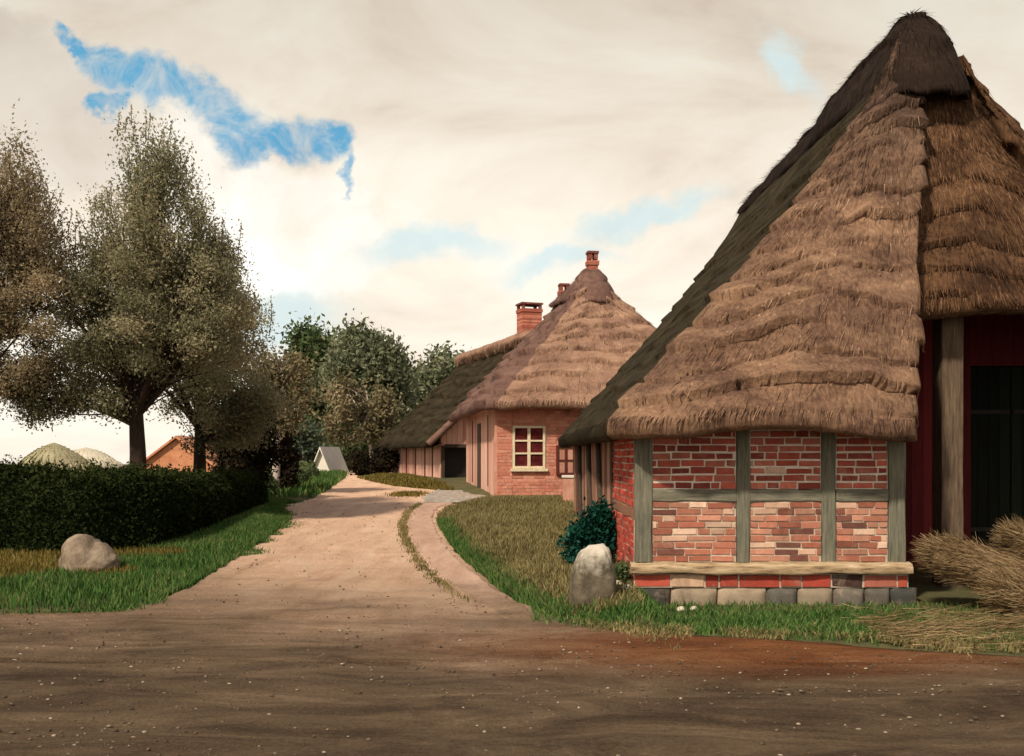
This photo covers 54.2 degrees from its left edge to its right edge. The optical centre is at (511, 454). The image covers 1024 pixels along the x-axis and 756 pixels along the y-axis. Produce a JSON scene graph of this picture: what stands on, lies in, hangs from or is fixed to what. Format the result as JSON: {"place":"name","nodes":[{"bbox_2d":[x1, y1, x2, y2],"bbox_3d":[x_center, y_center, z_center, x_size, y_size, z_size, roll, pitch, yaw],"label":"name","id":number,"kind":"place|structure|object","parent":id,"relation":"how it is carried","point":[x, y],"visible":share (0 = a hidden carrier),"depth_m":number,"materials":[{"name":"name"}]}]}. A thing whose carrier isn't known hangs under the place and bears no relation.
{"place":"outdoors","nodes":[
{"label":"outdoors","id":0,"kind":"place"},
{"bbox_2d":[0,543,191,579],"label":"dry grass","id":1,"kind":"structure","parent":0,"point":[17,561],"depth_m":16.93,"materials":[{"name":"yellow plant"}]},
{"bbox_2d":[376,489,432,497],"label":"grass","id":2,"kind":"structure","parent":0,"point":[411,493],"depth_m":35.08,"materials":[{"name":"plant"}]},
{"bbox_2d":[0,471,1023,755],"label":"road","id":3,"kind":"structure","parent":0,"point":[420,715],"depth_m":8.74,"materials":[{"name":"brown soil"}]},
{"bbox_2d":[205,495,466,591],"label":"gravel","id":4,"kind":"structure","parent":3,"relation":"on","point":[329,551],"depth_m":17.87,"materials":[{"name":"beige gravel"}]},
{"bbox_2d":[396,502,475,602],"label":"grass strip","id":5,"kind":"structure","parent":3,"relation":"on","point":[403,530],"depth_m":18.62,"materials":[{"name":"green plant"}]},
{"bbox_2d":[0,464,1023,656],"bbox_3d":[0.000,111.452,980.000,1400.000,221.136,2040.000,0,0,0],"label":"ground","id":6,"kind":"structure","parent":0,"point":[928,590],"depth_m":13.22,"materials":[{"name":"green plant"}]},
{"bbox_2d":[0,97,101,429],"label":"broadleaf tree","id":7,"kind":"object","parent":6,"relation":"on","point":[26,273],"visible":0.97,"depth_m":22.54,"materials":[{"name":"green plant"}]},
{"bbox_2d":[16,443,93,471],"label":"haystack","id":8,"kind":"object","parent":6,"relation":"on","point":[55,453],"visible":0.52,"depth_m":64.91,"materials":[{"name":"beige plant"}]},
{"bbox_2d":[58,534,119,573],"bbox_3d":[-6.714,1.715,15.924,0.955,0.924,0.832,0,0,40],"label":"boulder","id":9,"kind":"object","parent":6,"relation":"on","point":[86,551],"visible":0.62,"depth_m":15.64,"materials":[{"name":"beige stone"}]},
{"bbox_2d":[74,447,125,467],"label":"haystack","id":10,"kind":"object","parent":6,"relation":"on","point":[89,453],"visible":0.39,"depth_m":79.04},
{"bbox_2d":[0,543,240,612],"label":"verge grass","id":11,"kind":"structure","parent":6,"relation":"on","point":[160,572],"depth_m":14.39,"materials":[{"name":"green plant"}]},
{"bbox_2d":[0,454,269,553],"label":"clipped hedge","id":12,"kind":"object","parent":6,"relation":"on","point":[43,506],"visible":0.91,"depth_m":18.64,"materials":[{"name":"green plant"}]},
{"bbox_2d":[0,86,279,467],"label":"broadleaf tree","id":13,"kind":"object","parent":6,"relation":"on","point":[152,278],"visible":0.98,"depth_m":23.32,"materials":[{"name":"green plant"}]},
{"bbox_2d":[3,500,307,614],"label":"edge tufts","id":14,"kind":"object","parent":6,"relation":"on","point":[138,603],"visible":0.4,"depth_m":13.54,"materials":[{"name":"green plant"}]},
{"bbox_2d":[146,436,218,471],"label":"cottage","id":15,"kind":"structure","parent":6,"relation":"on","point":[165,454],"depth_m":58.00,"materials":[{"name":"brick"}]},
{"bbox_2d":[143,496,293,553],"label":"verge grass","id":16,"kind":"structure","parent":6,"relation":"on","point":[243,530],"depth_m":21.69,"materials":[{"name":"green plant"}]},
{"bbox_2d":[149,239,296,472],"bbox_3d":[-8.408,-2.297,28.082,4.755,7.991,3.629,0,0,0],"label":"broadleaf tree","id":17,"kind":"object","parent":6,"relation":"on","point":[231,420],"visible":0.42,"depth_m":27.66,"materials":[{"name":"green plant"}]},
{"bbox_2d":[206,376,289,487],"bbox_3d":[-8.543,-0.496,31.950,2.804,4.142,2.730,0,0,0],"label":"dark shrub","id":18,"kind":"object","parent":6,"relation":"on","point":[258,461],"visible":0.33,"depth_m":31.44,"materials":[{"name":"green plant"}]},
{"bbox_2d":[238,339,332,493],"bbox_3d":[-8.397,-1.377,35.935,3.708,5.757,2.919,0,0,15],"label":"pale birch","id":19,"kind":"object","parent":6,"relation":"on","point":[287,375],"visible":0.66,"depth_m":35.71,"materials":[{"name":"green plant"}]},
{"bbox_2d":[279,429,305,491],"bbox_3d":[-8.307,0.322,36.499,1.506,2.769,1.445,0,0,0],"label":"dark shrub","id":20,"kind":"object","parent":6,"relation":"on","point":[288,471],"visible":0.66,"depth_m":36.23,"materials":[{"name":"green plant"}]},
{"bbox_2d":[264,460,320,495],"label":"hedge","id":21,"kind":"object","parent":6,"relation":"on","point":[309,469],"visible":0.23,"depth_m":43.27,"materials":[{"name":"green plant"}]},
{"bbox_2d":[287,413,325,462],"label":"pale bush","id":22,"kind":"object","parent":6,"relation":"on","point":[307,442],"visible":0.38,"depth_m":61.41,"materials":[{"name":"green plant"}]},
{"bbox_2d":[269,469,347,498],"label":"bank grass","id":23,"kind":"structure","parent":6,"relation":"on","point":[324,481],"depth_m":38.38,"materials":[{"name":"green plant"}]},
{"bbox_2d":[277,308,379,455],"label":"round tree","id":24,"kind":"object","parent":6,"relation":"on","point":[311,340],"visible":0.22,"depth_m":82.34,"materials":[{"name":"green plant"}]},
{"bbox_2d":[314,447,349,473],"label":"white hut","id":25,"kind":"object","parent":6,"relation":"on","point":[329,458],"visible":0.5,"depth_m":57.41,"materials":[{"name":"white paint"}]},
{"bbox_2d":[323,422,376,470],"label":"shrub","id":26,"kind":"object","parent":6,"relation":"on","point":[362,446],"visible":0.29,"depth_m":67.37,"materials":[{"name":"green plant"}]},
{"bbox_2d":[315,366,404,456],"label":"leaning birch","id":27,"kind":"object","parent":6,"relation":"on","point":[350,407],"visible":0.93,"depth_m":63.56,"materials":[{"name":"green plant"}]},
{"bbox_2d":[304,308,427,446],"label":"round tree","id":28,"kind":"object","parent":6,"relation":"on","point":[369,353],"visible":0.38,"depth_m":78.42,"materials":[{"name":"green plant"}]},
{"bbox_2d":[345,443,399,475],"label":"shrub","id":29,"kind":"object","parent":6,"relation":"on","point":[382,460],"visible":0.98,"depth_m":56.50,"materials":[{"name":"green plant"}]},
{"bbox_2d":[358,472,453,489],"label":"grass","id":30,"kind":"structure","parent":6,"relation":"on","point":[410,480],"depth_m":43.00,"materials":[{"name":"green plant"}]},
{"bbox_2d":[406,340,471,433],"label":"round tree","id":31,"kind":"object","parent":6,"relation":"on","point":[438,368],"visible":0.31,"depth_m":93.56,"materials":[{"name":"green plant"}]},
{"bbox_2d":[422,489,485,502],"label":"forecourt","id":32,"kind":"structure","parent":6,"relation":"on","point":[437,495],"depth_m":33.86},
{"bbox_2d":[373,302,542,477],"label":"thatched barn","id":33,"kind":"structure","parent":6,"relation":"on","point":[420,441],"depth_m":51.90,"materials":[{"name":"brown plant"}]},
{"bbox_2d":[433,516,595,618],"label":"edge grass","id":34,"kind":"structure","parent":6,"relation":"on","point":[518,594],"depth_m":14.87,"materials":[{"name":"green plant"}]},
{"bbox_2d":[407,502,625,650],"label":"footpath","id":35,"kind":"structure","parent":6,"relation":"on","point":[444,561],"depth_m":16.26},
{"bbox_2d":[447,251,656,495],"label":"thatched cottage","id":36,"kind":"structure","parent":6,"relation":"on","point":[523,405],"depth_m":33.81,"materials":[{"name":"plant"}]},
{"bbox_2d":[477,423,480,487],"bbox_3d":[-1.246,0.255,38.096,0.050,2.890,1.100,0,0,-8],"label":"side door","id":37,"kind":"structure","parent":36,"relation":"in","point":[478,425],"depth_m":37.78,"materials":[{"name":"brown wood"}]},
{"bbox_2d":[510,426,547,470],"bbox_3d":[0.564,-0.215,33.117,1.240,1.510,0.175,0,0,-8],"label":"window","id":38,"kind":"structure","parent":36,"relation":"in","point":[528,442],"depth_m":33.12,"materials":[{"name":"beige paint"}]},
{"bbox_2d":[556,445,573,474],"bbox_3d":[1.785,0.170,33.264,0.640,0.980,0.112,0,0,-8],"label":"window","id":39,"kind":"structure","parent":36,"relation":"in","point":[564,456],"depth_m":33.25,"materials":[{"name":"red paint"}]},
{"bbox_2d":[562,475,573,503],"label":"brick pillar","id":40,"kind":"structure","parent":6,"relation":"on","point":[568,487],"depth_m":29.50,"materials":[{"name":"brick"}]},
{"bbox_2d":[556,492,616,564],"bbox_3d":[1.206,1.240,15.622,1.041,1.334,0.940,0,0,0],"label":"teal bush","id":41,"kind":"object","parent":6,"relation":"on","point":[597,523],"visible":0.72,"depth_m":15.46,"materials":[{"name":"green plant"}]},
{"bbox_2d":[569,543,615,608],"bbox_3d":[1.021,1.690,12.606,0.610,1.156,0.539,0,0,0],"label":"standing stone","id":42,"kind":"object","parent":6,"relation":"on","point":[593,573],"visible":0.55,"depth_m":12.36,"materials":[{"name":"grey stone"}]},
{"bbox_2d":[612,554,632,582],"bbox_3d":[1.458,1.733,13.591,0.645,0.786,0.566,0,0,-41],"label":"green bush","id":43,"kind":"object","parent":6,"relation":"on","point":[622,570],"visible":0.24,"depth_m":13.49,"materials":[{"name":"green plant"}]},
{"bbox_2d":[677,606,684,612],"bbox_3d":[2.142,1.956,12.668,0.102,0.085,0.096,0,0,29],"label":"stone","id":44,"kind":"object","parent":6,"relation":"on","point":[682,608],"visible":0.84,"depth_m":12.64,"materials":[{"name":"white stone"}]},
{"bbox_2d":[556,8,1023,605],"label":"thatched farmhouse","id":45,"kind":"object","parent":6,"relation":"on","point":[812,390],"visible":0.98,"depth_m":13.73,"materials":[{"name":"plant"}]},
{"bbox_2d":[971,367,1009,554],"bbox_3d":[8.125,0.240,17.067,0.730,3.480,0.085,0,0,0],"label":"barn door","id":46,"kind":"structure","parent":45,"relation":"in","point":[990,386],"depth_m":17.06,"materials":[{"name":"black wood"}]},
{"bbox_2d":[1010,367,1023,524],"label":"barn door","id":47,"kind":"structure","parent":45,"relation":"in","point":[1016,373],"depth_m":17.05,"materials":[{"name":"black wood"}]},
{"bbox_2d":[563,616,1023,665],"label":"edge tufts","id":48,"kind":"object","parent":6,"relation":"on","point":[665,630],"visible":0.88,"depth_m":10.81,"materials":[{"name":"green plant"}]},
{"bbox_2d":[836,596,1023,651],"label":"fallen straw","id":49,"kind":"object","parent":6,"relation":"on","point":[938,628],"visible":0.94,"depth_m":11.13,"materials":[{"name":"beige plant"}]},
{"bbox_2d":[907,529,1023,597],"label":"straw sheaf","id":50,"kind":"object","parent":6,"relation":"on","point":[957,561],"visible":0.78,"depth_m":12.69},
{"bbox_2d":[970,559,1023,617],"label":"straw sheaf","id":51,"kind":"object","parent":6,"relation":"on","point":[1004,590],"visible":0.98,"depth_m":12.10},
{"bbox_2d":[985,513,1023,557],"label":"straw sheaf","id":52,"kind":"object","parent":6,"relation":"on","point":[1014,535],"visible":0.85,"depth_m":13.31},
{"bbox_2d":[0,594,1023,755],"bbox_3d":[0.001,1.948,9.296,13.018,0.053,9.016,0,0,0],"label":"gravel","id":53,"kind":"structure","parent":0,"point":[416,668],"depth_m":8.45,"materials":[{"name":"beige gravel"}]},
{"bbox_2d":[0,0,1023,463],"label":"sky","id":54,"kind":"structure","parent":0,"point":[430,170],"materials":[{"name":"white"}]},
{"bbox_2d":[436,494,646,616],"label":"lawn","id":55,"kind":"structure","parent":0,"point":[523,532],"depth_m":19.90,"materials":[{"name":"green plant"}]},
{"bbox_2d":[528,586,1023,651],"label":"foundation grass","id":56,"kind":"structure","parent":0,"point":[704,625],"depth_m":11.84,"materials":[{"name":"green plant"}]}
]}

